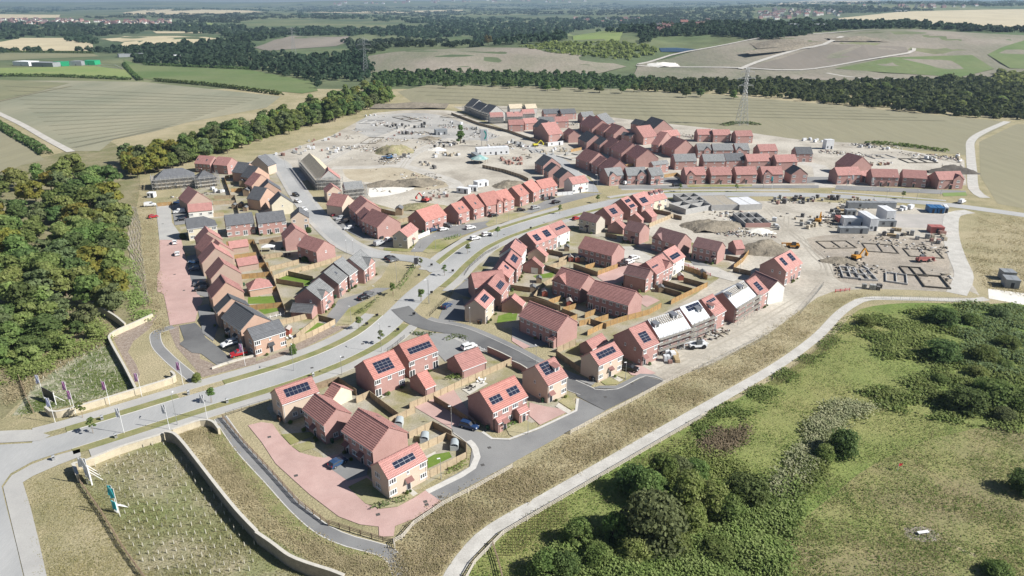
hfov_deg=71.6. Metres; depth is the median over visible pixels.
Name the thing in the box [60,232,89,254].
broadleaf tree
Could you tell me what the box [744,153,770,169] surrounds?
house
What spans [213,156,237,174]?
house
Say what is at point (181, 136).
broadleaf tree
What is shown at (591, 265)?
garden fence
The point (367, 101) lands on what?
broadleaf tree
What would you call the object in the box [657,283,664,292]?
garden shed
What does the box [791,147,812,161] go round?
house
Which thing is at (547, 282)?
garden fence
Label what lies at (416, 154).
site road
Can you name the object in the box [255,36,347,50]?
ploughed field
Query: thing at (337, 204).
house
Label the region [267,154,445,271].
estate road
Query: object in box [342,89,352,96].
broadleaf tree
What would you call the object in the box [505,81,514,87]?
broadleaf tree
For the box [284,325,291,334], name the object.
garden shed
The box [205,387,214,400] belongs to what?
street tree
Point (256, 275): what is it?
garden fence
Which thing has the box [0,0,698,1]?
sky
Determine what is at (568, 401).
lawn
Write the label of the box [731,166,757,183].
house
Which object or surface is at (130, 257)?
ground strip
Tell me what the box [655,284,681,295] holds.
garden fence
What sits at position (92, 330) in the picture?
broadleaf tree
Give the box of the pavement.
[512,337,529,348]
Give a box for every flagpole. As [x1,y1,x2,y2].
[34,375,43,396]
[45,398,54,420]
[61,381,70,404]
[66,390,75,413]
[76,457,87,483]
[80,458,91,484]
[101,381,109,403]
[106,485,117,512]
[109,488,119,514]
[114,408,123,430]
[133,373,141,395]
[161,404,169,428]
[175,362,183,384]
[199,394,206,415]
[239,344,244,361]
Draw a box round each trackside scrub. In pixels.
[689,316,859,443]
[693,418,755,461]
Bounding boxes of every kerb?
[68,398,177,431]
[72,323,401,448]
[149,325,190,382]
[160,328,193,372]
[214,419,392,572]
[225,315,382,384]
[226,415,408,572]
[426,432,474,489]
[428,319,592,384]
[441,223,543,284]
[442,212,555,262]
[482,398,578,439]
[569,376,663,389]
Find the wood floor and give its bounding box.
[0,142,150,418]
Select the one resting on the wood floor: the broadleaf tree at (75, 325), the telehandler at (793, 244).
the broadleaf tree at (75, 325)
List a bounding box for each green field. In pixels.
[0,66,131,77]
[123,59,317,92]
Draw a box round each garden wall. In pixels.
[44,370,176,417]
[71,463,79,481]
[73,295,125,326]
[73,432,165,469]
[108,314,153,387]
[164,430,257,540]
[172,418,220,433]
[211,354,254,368]
[255,530,344,575]
[487,346,511,362]
[512,360,526,370]
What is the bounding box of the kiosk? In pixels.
[470,155,488,162]
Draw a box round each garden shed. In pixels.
[231,203,236,208]
[238,179,244,186]
[242,187,250,195]
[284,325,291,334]
[394,416,403,427]
[395,205,403,214]
[420,431,428,443]
[450,438,458,450]
[530,283,535,292]
[536,275,541,282]
[542,287,547,296]
[564,244,569,250]
[566,297,572,305]
[568,254,573,261]
[575,254,579,261]
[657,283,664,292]
[677,272,683,280]
[700,269,706,276]
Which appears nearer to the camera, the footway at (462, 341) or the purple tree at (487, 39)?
the footway at (462, 341)
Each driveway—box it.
[171,203,186,224]
[187,254,208,297]
[197,304,217,339]
[326,452,367,480]
[331,215,374,239]
[416,390,474,428]
[439,298,464,320]
[453,280,471,297]
[512,327,547,347]
[529,402,565,424]
[625,365,654,374]
[636,243,651,250]
[642,295,659,306]
[646,178,681,183]
[686,254,709,265]
[759,177,829,183]
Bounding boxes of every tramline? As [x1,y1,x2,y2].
[120,108,157,108]
[408,86,777,100]
[428,87,770,100]
[454,103,871,113]
[576,113,944,120]
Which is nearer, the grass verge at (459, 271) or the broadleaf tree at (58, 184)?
the grass verge at (459, 271)
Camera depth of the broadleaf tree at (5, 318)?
202.57 m
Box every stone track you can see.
[443,296,988,575]
[943,210,973,295]
[966,121,1008,197]
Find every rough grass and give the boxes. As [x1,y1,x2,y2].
[0,319,113,405]
[128,179,169,340]
[961,214,1023,294]
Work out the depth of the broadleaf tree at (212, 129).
457.76 m
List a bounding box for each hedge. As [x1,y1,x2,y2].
[0,73,131,79]
[0,120,53,155]
[6,50,92,53]
[122,62,143,80]
[142,62,248,69]
[153,78,283,94]
[354,297,378,314]
[369,495,408,508]
[395,263,416,288]
[410,330,435,334]
[443,234,460,239]
[444,458,468,474]
[445,333,466,340]
[445,373,463,379]
[504,419,517,429]
[719,121,761,125]
[865,140,948,151]
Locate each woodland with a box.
[0,0,1023,12]
[0,21,346,40]
[0,36,333,86]
[64,33,98,43]
[84,12,347,22]
[291,12,679,45]
[295,47,375,81]
[296,4,683,18]
[340,36,480,52]
[637,4,982,42]
[770,1,1023,13]
[955,23,1023,31]
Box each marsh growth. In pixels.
[853,299,1023,433]
[879,316,943,361]
[950,299,1023,375]
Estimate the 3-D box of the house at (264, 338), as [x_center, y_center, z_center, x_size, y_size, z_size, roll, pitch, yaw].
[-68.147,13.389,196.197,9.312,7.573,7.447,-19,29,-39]
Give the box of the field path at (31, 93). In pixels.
[0,86,69,100]
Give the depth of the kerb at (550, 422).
160.94 m
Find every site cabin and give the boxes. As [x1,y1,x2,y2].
[146,191,156,197]
[434,128,447,134]
[456,186,470,193]
[468,185,476,190]
[471,152,480,156]
[473,179,488,186]
[475,145,508,155]
[547,141,562,145]
[822,139,834,148]
[837,226,868,233]
[840,215,862,225]
[844,208,856,214]
[845,201,896,208]
[857,211,879,230]
[876,205,896,218]
[878,219,896,226]
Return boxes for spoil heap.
[364,180,404,187]
[371,102,448,107]
[374,144,414,154]
[396,178,444,187]
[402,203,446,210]
[418,136,440,139]
[428,147,445,150]
[492,179,523,188]
[647,62,678,66]
[679,219,741,232]
[743,41,826,53]
[744,239,790,256]
[748,228,776,233]
[750,39,809,48]
[820,256,858,264]
[826,36,887,41]
[927,164,979,174]
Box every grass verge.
[65,394,178,431]
[72,324,407,453]
[222,315,381,383]
[436,210,558,263]
[440,223,548,286]
[564,196,741,218]
[663,191,752,192]
[875,196,928,200]
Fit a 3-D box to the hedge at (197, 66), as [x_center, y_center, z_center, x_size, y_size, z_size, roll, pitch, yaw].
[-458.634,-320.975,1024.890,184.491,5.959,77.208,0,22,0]
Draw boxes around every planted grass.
[10,343,142,418]
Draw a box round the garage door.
[531,267,537,273]
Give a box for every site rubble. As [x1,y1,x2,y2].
[342,116,532,164]
[370,169,448,194]
[669,209,775,237]
[695,327,730,343]
[772,198,875,227]
[819,143,961,166]
[824,236,952,283]
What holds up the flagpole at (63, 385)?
on the ground at (150, 364)
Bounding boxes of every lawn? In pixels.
[248,296,273,303]
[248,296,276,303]
[259,308,278,313]
[279,275,313,285]
[282,432,314,444]
[292,441,314,451]
[299,323,322,332]
[336,300,373,323]
[349,478,413,507]
[384,246,412,251]
[423,236,460,252]
[427,452,451,467]
[486,212,529,225]
[497,313,516,322]
[499,313,511,320]
[507,420,536,437]
[534,272,553,277]
[559,394,575,408]
[601,377,618,384]
[615,371,630,377]
[687,184,751,186]
[777,425,1023,575]
[942,192,966,195]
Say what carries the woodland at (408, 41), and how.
on the ground at (150, 364)
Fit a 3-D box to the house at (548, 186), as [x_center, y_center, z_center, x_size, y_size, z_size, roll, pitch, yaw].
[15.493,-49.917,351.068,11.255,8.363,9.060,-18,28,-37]
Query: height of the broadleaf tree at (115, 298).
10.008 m
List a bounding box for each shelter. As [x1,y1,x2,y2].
[997,268,1016,278]
[1000,274,1020,288]
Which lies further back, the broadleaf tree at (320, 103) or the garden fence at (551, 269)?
the broadleaf tree at (320, 103)
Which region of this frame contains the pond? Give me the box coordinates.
[659,48,694,51]
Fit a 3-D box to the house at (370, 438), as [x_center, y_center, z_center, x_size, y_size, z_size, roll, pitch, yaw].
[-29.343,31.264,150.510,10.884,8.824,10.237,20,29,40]
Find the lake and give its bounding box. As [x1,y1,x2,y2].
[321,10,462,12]
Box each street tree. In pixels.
[74,401,85,417]
[85,417,96,430]
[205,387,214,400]
[355,316,362,328]
[377,330,384,338]
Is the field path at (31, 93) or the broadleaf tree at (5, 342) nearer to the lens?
the broadleaf tree at (5, 342)
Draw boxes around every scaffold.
[150,174,195,190]
[194,172,220,187]
[298,159,332,189]
[316,177,342,190]
[343,182,367,198]
[469,106,478,116]
[478,110,488,119]
[506,115,524,123]
[525,112,536,117]
[657,325,697,355]
[690,313,716,337]
[733,291,762,323]
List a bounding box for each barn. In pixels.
[12,60,38,65]
[31,61,60,66]
[53,61,69,65]
[69,60,85,65]
[84,60,100,64]
[117,53,142,56]
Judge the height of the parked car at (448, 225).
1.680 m
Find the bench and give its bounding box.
[917,530,928,534]
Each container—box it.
[834,215,840,221]
[925,204,936,212]
[926,224,945,232]
[934,204,944,213]
[943,204,948,212]
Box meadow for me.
[465,303,1023,575]
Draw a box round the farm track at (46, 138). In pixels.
[0,112,73,151]
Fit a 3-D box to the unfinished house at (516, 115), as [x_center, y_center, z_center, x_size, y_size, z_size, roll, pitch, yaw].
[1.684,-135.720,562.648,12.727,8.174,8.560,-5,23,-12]
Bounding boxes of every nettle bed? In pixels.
[526,474,816,575]
[659,434,805,537]
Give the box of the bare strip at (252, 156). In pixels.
[187,101,399,173]
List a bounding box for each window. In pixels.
[375,388,381,396]
[388,478,395,485]
[389,487,397,496]
[409,369,414,376]
[419,462,426,469]
[420,471,426,479]
[433,360,437,368]
[512,402,518,408]
[588,302,592,309]
[601,306,605,313]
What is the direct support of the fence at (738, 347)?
on the ground at (150, 364)
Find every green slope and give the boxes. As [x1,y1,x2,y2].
[837,55,993,76]
[988,40,1023,68]
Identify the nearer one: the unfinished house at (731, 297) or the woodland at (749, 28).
the unfinished house at (731, 297)
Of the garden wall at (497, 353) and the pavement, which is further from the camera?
the pavement
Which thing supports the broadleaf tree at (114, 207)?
on the wood floor
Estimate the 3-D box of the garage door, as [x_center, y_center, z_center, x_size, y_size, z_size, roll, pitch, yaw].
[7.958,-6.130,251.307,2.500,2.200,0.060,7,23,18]
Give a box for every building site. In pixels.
[248,110,587,208]
[455,106,965,187]
[632,201,979,380]
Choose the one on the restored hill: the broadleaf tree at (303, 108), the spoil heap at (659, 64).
the spoil heap at (659, 64)
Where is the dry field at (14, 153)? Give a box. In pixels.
[0,131,43,173]
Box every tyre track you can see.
[332,167,450,184]
[656,289,810,368]
[662,291,815,371]
[666,296,796,370]
[673,297,803,373]
[706,216,784,238]
[712,216,789,239]
[764,208,829,275]
[768,208,834,275]
[798,237,821,282]
[802,236,827,283]
[818,239,915,245]
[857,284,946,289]
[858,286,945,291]
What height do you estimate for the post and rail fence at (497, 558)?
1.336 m
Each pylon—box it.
[357,37,370,70]
[735,67,755,125]
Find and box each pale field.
[0,14,59,17]
[0,38,92,50]
[106,36,215,45]
[123,9,258,13]
[153,31,201,32]
[768,0,877,3]
[838,9,1023,26]
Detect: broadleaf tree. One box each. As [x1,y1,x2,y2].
[0,167,14,186]
[0,181,10,196]
[0,192,8,211]
[0,202,5,214]
[0,214,15,224]
[0,227,22,240]
[0,236,7,252]
[0,252,8,266]
[0,255,23,279]
[0,265,23,280]
[0,273,23,283]
[0,281,21,301]
[0,302,17,314]
[0,306,8,318]
[0,315,20,325]
[0,321,26,345]
[0,338,9,349]
[0,342,15,364]
[1,217,19,229]
[2,234,34,254]
[2,282,40,307]
[3,168,30,184]
[4,199,27,212]
[5,203,27,218]
[9,311,34,323]
[10,216,23,228]
[11,247,38,259]
[13,183,26,199]
[13,344,43,364]
[14,334,36,349]
[15,301,36,314]
[16,252,40,277]
[20,228,38,242]
[20,316,39,333]
[21,219,44,238]
[22,180,44,201]
[22,268,52,292]
[25,201,46,220]
[25,251,63,271]
[25,313,62,336]
[26,285,53,305]
[28,337,52,350]
[29,163,43,181]
[29,215,48,235]
[32,239,50,252]
[33,260,57,270]
[36,300,58,314]
[38,170,54,190]
[39,190,57,213]
[42,330,59,343]
[43,239,76,262]
[44,205,61,220]
[44,292,70,308]
[46,223,70,240]
[46,238,65,248]
[46,268,73,295]
[47,171,69,187]
[47,195,73,206]
[49,220,65,234]
[50,158,72,178]
[51,308,70,321]
[52,188,64,195]
[54,182,63,190]
[55,334,75,350]
[56,184,80,198]
[56,206,74,220]
[58,153,81,173]
[58,257,90,276]
[60,202,89,223]
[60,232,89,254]
[63,179,85,191]
[63,214,80,225]
[66,227,96,245]
[67,266,95,284]
[68,320,85,333]
[69,274,102,302]
[70,162,85,174]
[70,303,100,322]
[71,218,92,229]
[72,186,102,207]
[73,172,92,184]
[75,245,109,272]
[76,184,98,202]
[77,207,99,221]
[79,174,101,185]
[82,165,101,170]
[83,222,109,240]
[83,323,103,336]
[86,169,103,181]
[88,208,105,218]
[88,241,98,246]
[90,280,120,307]
[93,217,103,222]
[94,192,118,211]
[95,181,123,199]
[95,230,128,250]
[96,165,122,181]
[96,211,117,223]
[97,239,121,250]
[97,259,121,280]
[97,266,129,290]
[97,283,126,312]
[102,247,125,268]
[104,222,126,234]
[104,226,129,244]
[105,202,133,216]
[114,209,132,227]
[116,143,129,158]
[119,151,132,165]
[120,154,134,174]
[126,145,133,151]
[127,157,144,177]
[130,144,146,160]
[134,154,154,173]
[146,147,168,171]
[147,142,161,146]
[151,139,163,143]
[160,139,180,151]
[164,152,178,167]
[170,142,195,163]
[175,147,189,165]
[176,132,194,141]
[177,134,185,140]
[181,136,200,161]
[186,131,197,139]
[197,127,210,137]
[197,138,213,155]
[206,121,220,130]
[206,125,219,134]
[208,133,220,152]
[220,129,236,150]
[220,138,232,152]
[222,118,241,133]
[234,133,247,147]
[238,117,249,124]
[241,129,252,144]
[242,125,251,130]
[252,116,263,135]
[252,121,267,135]
[257,114,268,122]
[266,118,279,133]
[269,109,276,117]
[273,111,291,126]
[276,104,289,113]
[283,119,293,133]
[289,114,301,130]
[290,109,301,113]
[295,115,303,125]
[298,113,307,126]
[300,105,309,114]
[303,109,317,125]
[305,96,313,103]
[309,103,322,112]
[313,100,323,109]
[314,109,321,123]
[322,105,329,115]
[323,98,334,108]
[324,110,334,121]
[327,103,341,121]
[330,90,336,94]
[330,95,337,100]
[335,98,349,116]
[341,84,347,94]
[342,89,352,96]
[344,95,353,101]
[346,102,355,114]
[350,87,356,93]
[351,101,361,113]
[355,97,364,108]
[359,80,369,89]
[361,96,373,109]
[366,85,378,95]
[369,93,376,103]
[376,82,383,87]
[378,88,387,98]
[385,86,395,100]
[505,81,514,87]
[578,85,586,89]
[594,85,604,92]
[618,85,626,90]
[630,83,637,89]
[681,88,690,94]
[696,88,705,96]
[730,90,737,98]
[833,89,843,93]
[880,82,891,87]
[912,97,922,104]
[921,95,929,102]
[954,100,966,105]
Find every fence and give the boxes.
[18,375,33,412]
[78,477,144,575]
[157,202,171,205]
[213,200,234,204]
[213,212,223,216]
[214,195,234,198]
[222,414,328,525]
[226,239,253,245]
[231,188,244,191]
[234,252,256,258]
[241,271,272,278]
[249,302,282,309]
[254,240,285,313]
[259,236,281,243]
[259,262,268,267]
[263,252,282,258]
[269,259,298,270]
[273,263,314,279]
[276,278,303,287]
[280,314,306,324]
[286,319,335,346]
[288,271,312,280]
[296,317,318,336]
[315,255,341,267]
[316,376,338,388]
[318,315,335,322]
[328,519,394,541]
[338,377,356,395]
[356,390,398,414]
[381,208,395,215]
[388,406,414,422]
[393,463,512,547]
[397,217,407,222]
[409,358,510,407]
[409,421,432,438]
[418,230,429,238]
[419,433,446,450]
[427,452,466,478]
[432,421,451,434]
[434,396,475,423]
[446,432,466,457]
[451,112,547,145]
[466,411,707,575]
[482,165,527,180]
[492,540,502,575]
[509,295,560,309]
[510,285,529,291]
[533,295,558,309]
[534,283,542,295]
[542,276,554,286]
[544,264,558,272]
[546,249,562,256]
[548,259,566,267]
[548,296,560,302]
[556,350,579,372]
[557,191,572,195]
[557,340,575,351]
[559,255,567,261]
[562,303,575,310]
[562,308,575,316]
[570,364,698,434]
[573,263,597,275]
[579,318,590,325]
[585,262,594,268]
[585,309,595,317]
[587,302,661,335]
[590,319,606,328]
[594,314,608,321]
[597,264,617,274]
[605,233,616,238]
[649,214,672,226]
[653,209,670,214]
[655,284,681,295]
[662,280,691,291]
[664,172,677,177]
[671,282,707,303]
[673,214,681,219]
[683,277,703,285]
[684,265,707,278]
[698,332,768,371]
[725,255,741,261]
[733,267,750,275]
[734,250,748,266]
[800,282,823,310]
[866,294,969,301]
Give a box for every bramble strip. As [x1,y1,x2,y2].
[766,396,881,505]
[771,446,836,497]
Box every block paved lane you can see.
[157,240,201,324]
[248,422,440,536]
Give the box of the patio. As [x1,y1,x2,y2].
[462,380,487,393]
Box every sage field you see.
[0,53,96,59]
[0,80,66,99]
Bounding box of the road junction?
[0,430,79,575]
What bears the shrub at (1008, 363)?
on the meadow
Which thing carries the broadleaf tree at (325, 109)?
on the ground at (150, 364)
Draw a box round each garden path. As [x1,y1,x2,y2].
[408,488,417,495]
[556,403,570,412]
[611,374,622,381]
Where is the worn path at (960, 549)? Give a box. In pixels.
[935,535,976,556]
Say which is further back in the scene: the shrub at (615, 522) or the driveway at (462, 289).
the driveway at (462, 289)
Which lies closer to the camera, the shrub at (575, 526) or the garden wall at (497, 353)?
the shrub at (575, 526)
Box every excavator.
[415,192,428,202]
[532,140,543,146]
[815,212,821,223]
[851,248,867,260]
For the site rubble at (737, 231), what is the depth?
295.15 m
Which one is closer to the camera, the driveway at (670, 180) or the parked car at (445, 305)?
the parked car at (445, 305)
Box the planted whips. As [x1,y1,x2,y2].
[495,334,840,558]
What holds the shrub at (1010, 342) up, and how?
on the meadow
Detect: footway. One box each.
[0,430,49,442]
[3,449,80,575]
[32,313,374,434]
[89,325,416,455]
[258,155,354,254]
[273,154,391,252]
[419,207,558,269]
[426,440,479,492]
[428,317,595,383]
[442,199,669,291]
[452,337,484,351]
[593,374,661,388]
[607,190,789,197]
[831,191,945,200]
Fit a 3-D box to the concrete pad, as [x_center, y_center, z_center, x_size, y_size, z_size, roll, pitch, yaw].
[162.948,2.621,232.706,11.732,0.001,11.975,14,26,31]
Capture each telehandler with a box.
[679,339,706,349]
[781,242,799,248]
[915,254,936,262]
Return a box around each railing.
[225,399,269,414]
[429,294,451,315]
[465,245,498,273]
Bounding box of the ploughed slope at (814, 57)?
[749,45,907,68]
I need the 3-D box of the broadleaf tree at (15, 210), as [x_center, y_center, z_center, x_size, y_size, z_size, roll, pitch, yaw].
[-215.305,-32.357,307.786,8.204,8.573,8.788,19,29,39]
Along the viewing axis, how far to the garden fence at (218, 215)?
317.85 m
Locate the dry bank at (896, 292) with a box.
[408,289,979,575]
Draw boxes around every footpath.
[150,325,193,381]
[215,416,408,575]
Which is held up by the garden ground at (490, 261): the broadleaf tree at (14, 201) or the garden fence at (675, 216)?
the garden fence at (675, 216)
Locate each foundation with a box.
[359,120,384,123]
[361,137,383,143]
[393,116,421,121]
[440,114,466,117]
[556,153,577,159]
[816,240,856,248]
[839,266,859,279]
[852,268,877,280]
[862,243,898,253]
[865,154,896,158]
[885,271,907,284]
[898,158,937,162]
[899,266,928,276]
[903,248,943,258]
[916,273,950,288]
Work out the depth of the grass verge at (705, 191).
359.40 m
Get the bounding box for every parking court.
[179,323,232,364]
[416,332,485,361]
[597,263,641,283]
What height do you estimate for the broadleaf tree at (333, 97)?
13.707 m
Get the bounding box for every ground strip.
[127,222,141,299]
[129,218,142,297]
[131,207,145,303]
[133,207,147,302]
[134,207,148,303]
[135,206,148,302]
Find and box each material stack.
[662,354,670,361]
[669,350,675,357]
[673,353,679,362]
[869,283,876,289]
[892,227,901,231]
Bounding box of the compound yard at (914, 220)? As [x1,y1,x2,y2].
[895,214,944,227]
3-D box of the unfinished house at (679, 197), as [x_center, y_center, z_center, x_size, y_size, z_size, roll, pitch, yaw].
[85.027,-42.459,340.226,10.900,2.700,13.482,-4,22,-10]
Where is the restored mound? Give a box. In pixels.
[368,47,626,73]
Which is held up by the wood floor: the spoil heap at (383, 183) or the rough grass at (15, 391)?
the rough grass at (15, 391)
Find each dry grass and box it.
[26,466,152,575]
[178,421,407,575]
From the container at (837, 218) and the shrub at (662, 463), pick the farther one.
the container at (837, 218)
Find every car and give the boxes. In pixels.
[144,201,155,206]
[148,214,158,218]
[173,208,185,213]
[176,216,185,220]
[188,258,198,263]
[188,265,200,270]
[193,280,207,286]
[193,285,208,291]
[220,337,237,347]
[229,347,247,357]
[327,456,347,468]
[334,215,344,219]
[338,218,349,223]
[343,225,353,229]
[357,294,370,300]
[363,290,373,294]
[373,239,385,245]
[384,237,392,241]
[384,255,395,259]
[387,257,398,262]
[438,227,448,230]
[441,302,452,308]
[443,222,452,227]
[459,418,479,430]
[460,342,477,350]
[465,225,475,229]
[469,235,480,240]
[481,231,492,236]
[530,205,539,208]
[617,261,627,266]
[622,362,638,372]
[624,259,634,263]
[628,254,639,259]
[958,198,965,203]
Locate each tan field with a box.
[398,85,1010,154]
[979,124,1023,207]
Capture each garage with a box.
[228,239,249,253]
[235,255,258,271]
[245,278,272,296]
[290,303,317,318]
[324,382,352,404]
[409,369,435,395]
[446,347,486,377]
[501,293,525,313]
[522,256,544,273]
[528,246,548,262]
[579,333,607,354]
[607,219,625,234]
[627,212,643,222]
[639,208,657,222]
[728,240,744,254]
[860,170,867,181]
[926,175,930,186]
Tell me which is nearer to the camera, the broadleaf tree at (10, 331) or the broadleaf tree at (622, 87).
the broadleaf tree at (10, 331)
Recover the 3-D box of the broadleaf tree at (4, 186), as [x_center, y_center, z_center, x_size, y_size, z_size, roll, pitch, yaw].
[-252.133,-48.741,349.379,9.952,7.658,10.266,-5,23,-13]
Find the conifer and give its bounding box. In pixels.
[456,124,464,143]
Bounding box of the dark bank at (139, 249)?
[127,210,147,303]
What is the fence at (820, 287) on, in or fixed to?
on the building site at (809, 273)
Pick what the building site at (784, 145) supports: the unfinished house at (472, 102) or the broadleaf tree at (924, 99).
the unfinished house at (472, 102)
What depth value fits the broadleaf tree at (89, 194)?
317.41 m
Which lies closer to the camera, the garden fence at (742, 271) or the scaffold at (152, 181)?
the garden fence at (742, 271)
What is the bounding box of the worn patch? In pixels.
[904,527,938,541]
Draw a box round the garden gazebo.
[261,244,275,251]
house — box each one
[153,168,195,189]
[178,186,211,213]
[185,216,217,240]
[187,202,213,217]
[194,155,215,172]
[194,170,216,188]
[194,226,222,243]
[194,233,214,257]
[198,242,233,275]
[205,257,242,286]
[207,274,244,309]
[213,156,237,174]
[213,239,234,263]
[213,293,249,327]
[221,301,272,346]
[224,212,255,236]
[232,161,252,181]
[240,165,269,181]
[243,319,286,356]
[244,172,270,189]
[246,186,274,210]
[251,154,276,174]
[255,210,286,234]
[259,179,281,193]
[268,191,293,213]
[270,376,319,422]
[281,223,307,250]
[290,207,309,228]
[293,278,333,313]
[297,234,335,262]
[302,153,326,189]
[302,392,351,443]
[311,264,347,297]
[319,167,340,189]
[320,256,357,288]
[323,183,341,201]
[326,193,353,215]
[341,407,408,468]
[342,180,363,199]
[346,249,375,283]
[348,195,380,222]
[354,349,404,396]
[356,207,369,228]
[361,208,400,238]
[370,442,427,498]
[391,333,437,377]
[392,222,418,248]
[407,204,446,231]
[444,201,469,224]
[457,194,484,219]
[464,98,481,113]
[464,289,494,323]
[467,375,529,432]
[468,269,505,296]
[471,101,487,116]
[474,273,509,309]
[476,190,502,216]
[481,104,504,119]
[488,112,503,123]
[491,261,514,290]
[494,250,522,282]
[495,189,514,212]
[499,238,526,264]
[505,111,522,121]
[507,104,522,111]
[507,119,523,131]
[508,184,528,206]
[518,225,557,254]
[518,301,577,348]
[521,109,533,117]
[521,179,540,202]
[521,357,567,402]
[522,117,536,129]
[523,104,536,113]
[533,119,549,132]
[533,122,562,141]
[535,154,560,174]
[535,177,557,198]
[538,117,554,121]
[541,108,559,116]
[543,162,560,178]
[548,220,570,246]
[551,266,594,303]
[553,167,574,187]
[554,116,568,127]
[559,108,575,119]
[563,128,579,142]
[564,175,588,193]
[576,148,603,170]
[577,111,594,121]
[578,131,598,149]
[578,236,624,266]
[579,115,606,133]
[579,211,604,233]
[580,341,623,382]
[587,280,642,319]
[591,156,606,174]
[593,135,607,152]
[594,113,614,124]
[594,203,623,227]
[595,123,610,137]
[598,156,627,175]
[600,167,624,185]
[603,136,618,155]
[605,123,628,140]
[610,139,634,161]
[611,196,637,219]
[613,322,659,365]
[621,132,635,142]
[623,167,646,184]
[623,220,649,244]
[623,264,653,292]
[625,144,657,166]
[629,125,656,144]
[629,191,653,212]
[630,119,645,129]
[639,253,673,287]
[639,310,689,354]
[641,116,673,133]
[646,167,663,184]
[646,189,667,209]
[648,160,668,172]
[651,131,670,152]
[651,227,691,254]
[651,245,685,275]
[657,129,679,137]
[662,136,694,156]
[665,300,709,338]
[669,199,710,214]
[670,153,696,169]
[673,193,705,203]
[680,167,705,184]
[691,237,725,263]
[694,129,711,141]
[694,143,711,157]
[698,154,725,169]
[698,195,738,210]
[698,293,726,330]
[705,167,731,183]
[710,143,732,153]
[711,129,730,141]
[714,281,755,322]
[723,153,744,168]
[726,196,761,210]
[731,130,752,142]
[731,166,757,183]
[732,143,749,154]
[733,212,770,227]
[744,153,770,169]
[744,275,768,310]
[748,271,785,304]
[753,144,777,157]
[757,166,783,183]
[759,250,802,284]
[770,154,797,170]
[784,164,807,183]
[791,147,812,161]
[828,166,861,184]
[835,152,871,170]
[865,169,899,186]
[898,169,926,187]
[929,171,964,188]
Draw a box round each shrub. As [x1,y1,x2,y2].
[179,233,187,238]
[191,372,201,382]
[288,343,296,354]
[300,256,307,261]
[526,546,562,575]
[550,550,581,575]
[561,516,593,544]
[581,539,613,569]
[600,510,629,542]
[613,530,654,564]
[615,462,645,498]
[619,486,690,560]
[628,468,671,495]
[648,452,680,489]
[658,455,693,482]
[659,532,694,556]
[667,468,710,507]
[678,500,710,535]
[688,457,709,479]
[696,479,733,520]
[698,533,737,566]
[706,491,747,522]
[723,470,779,510]
[814,443,836,462]
[825,426,860,460]
[857,315,877,327]
[920,338,963,364]
[922,305,960,327]
[928,373,951,384]
[938,383,991,416]
[961,313,982,324]
[962,344,1002,361]
[964,364,990,379]
[971,376,1016,406]
[979,559,1016,575]
[988,306,1012,318]
[992,405,1018,421]
[993,334,1023,352]
[997,358,1015,368]
[1005,387,1023,410]
[1006,467,1023,496]
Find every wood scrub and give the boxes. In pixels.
[0,305,114,382]
[0,336,81,384]
[118,249,157,321]
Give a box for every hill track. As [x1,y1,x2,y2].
[636,48,915,69]
[637,29,871,63]
[738,36,843,68]
[828,73,896,78]
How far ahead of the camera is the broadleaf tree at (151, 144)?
424.75 m
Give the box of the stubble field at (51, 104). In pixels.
[0,81,280,150]
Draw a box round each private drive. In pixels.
[323,288,388,326]
[411,193,600,251]
[619,185,818,187]
[835,185,965,193]
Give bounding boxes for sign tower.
[480,129,487,146]
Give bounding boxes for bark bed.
[113,315,156,382]
[169,325,255,376]
[256,325,348,363]
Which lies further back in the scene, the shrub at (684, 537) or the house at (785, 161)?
the house at (785, 161)
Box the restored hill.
[634,29,1023,79]
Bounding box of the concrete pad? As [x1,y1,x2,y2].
[988,289,1023,304]
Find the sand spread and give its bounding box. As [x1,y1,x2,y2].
[368,186,414,196]
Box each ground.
[0,0,1023,575]
[177,172,389,364]
[267,327,576,491]
[323,176,587,250]
[342,167,447,190]
[354,113,497,139]
[449,195,733,366]
[807,234,951,289]
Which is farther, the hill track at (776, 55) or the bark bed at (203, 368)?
the hill track at (776, 55)
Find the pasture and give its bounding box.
[568,31,622,42]
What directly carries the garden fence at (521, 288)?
on the garden ground at (490, 261)
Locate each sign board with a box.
[41,387,63,404]
[83,465,102,484]
[111,500,126,513]
[413,257,417,266]
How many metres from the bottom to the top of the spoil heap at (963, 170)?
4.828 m
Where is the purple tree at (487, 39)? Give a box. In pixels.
[484,35,492,42]
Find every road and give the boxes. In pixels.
[32,192,1023,445]
[156,204,180,239]
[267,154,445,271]
[298,124,417,180]
[332,164,463,188]
[392,306,591,392]
[396,138,455,164]
[430,398,604,500]
[510,141,598,191]
[568,376,662,409]
[621,188,654,189]
[622,246,738,280]
[798,162,832,186]
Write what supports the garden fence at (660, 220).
on the garden ground at (490, 261)
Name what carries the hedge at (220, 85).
on the green field at (251, 78)
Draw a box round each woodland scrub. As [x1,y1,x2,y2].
[143,91,392,170]
[370,67,683,88]
[519,39,658,59]
[639,72,1023,118]
[985,68,1023,84]

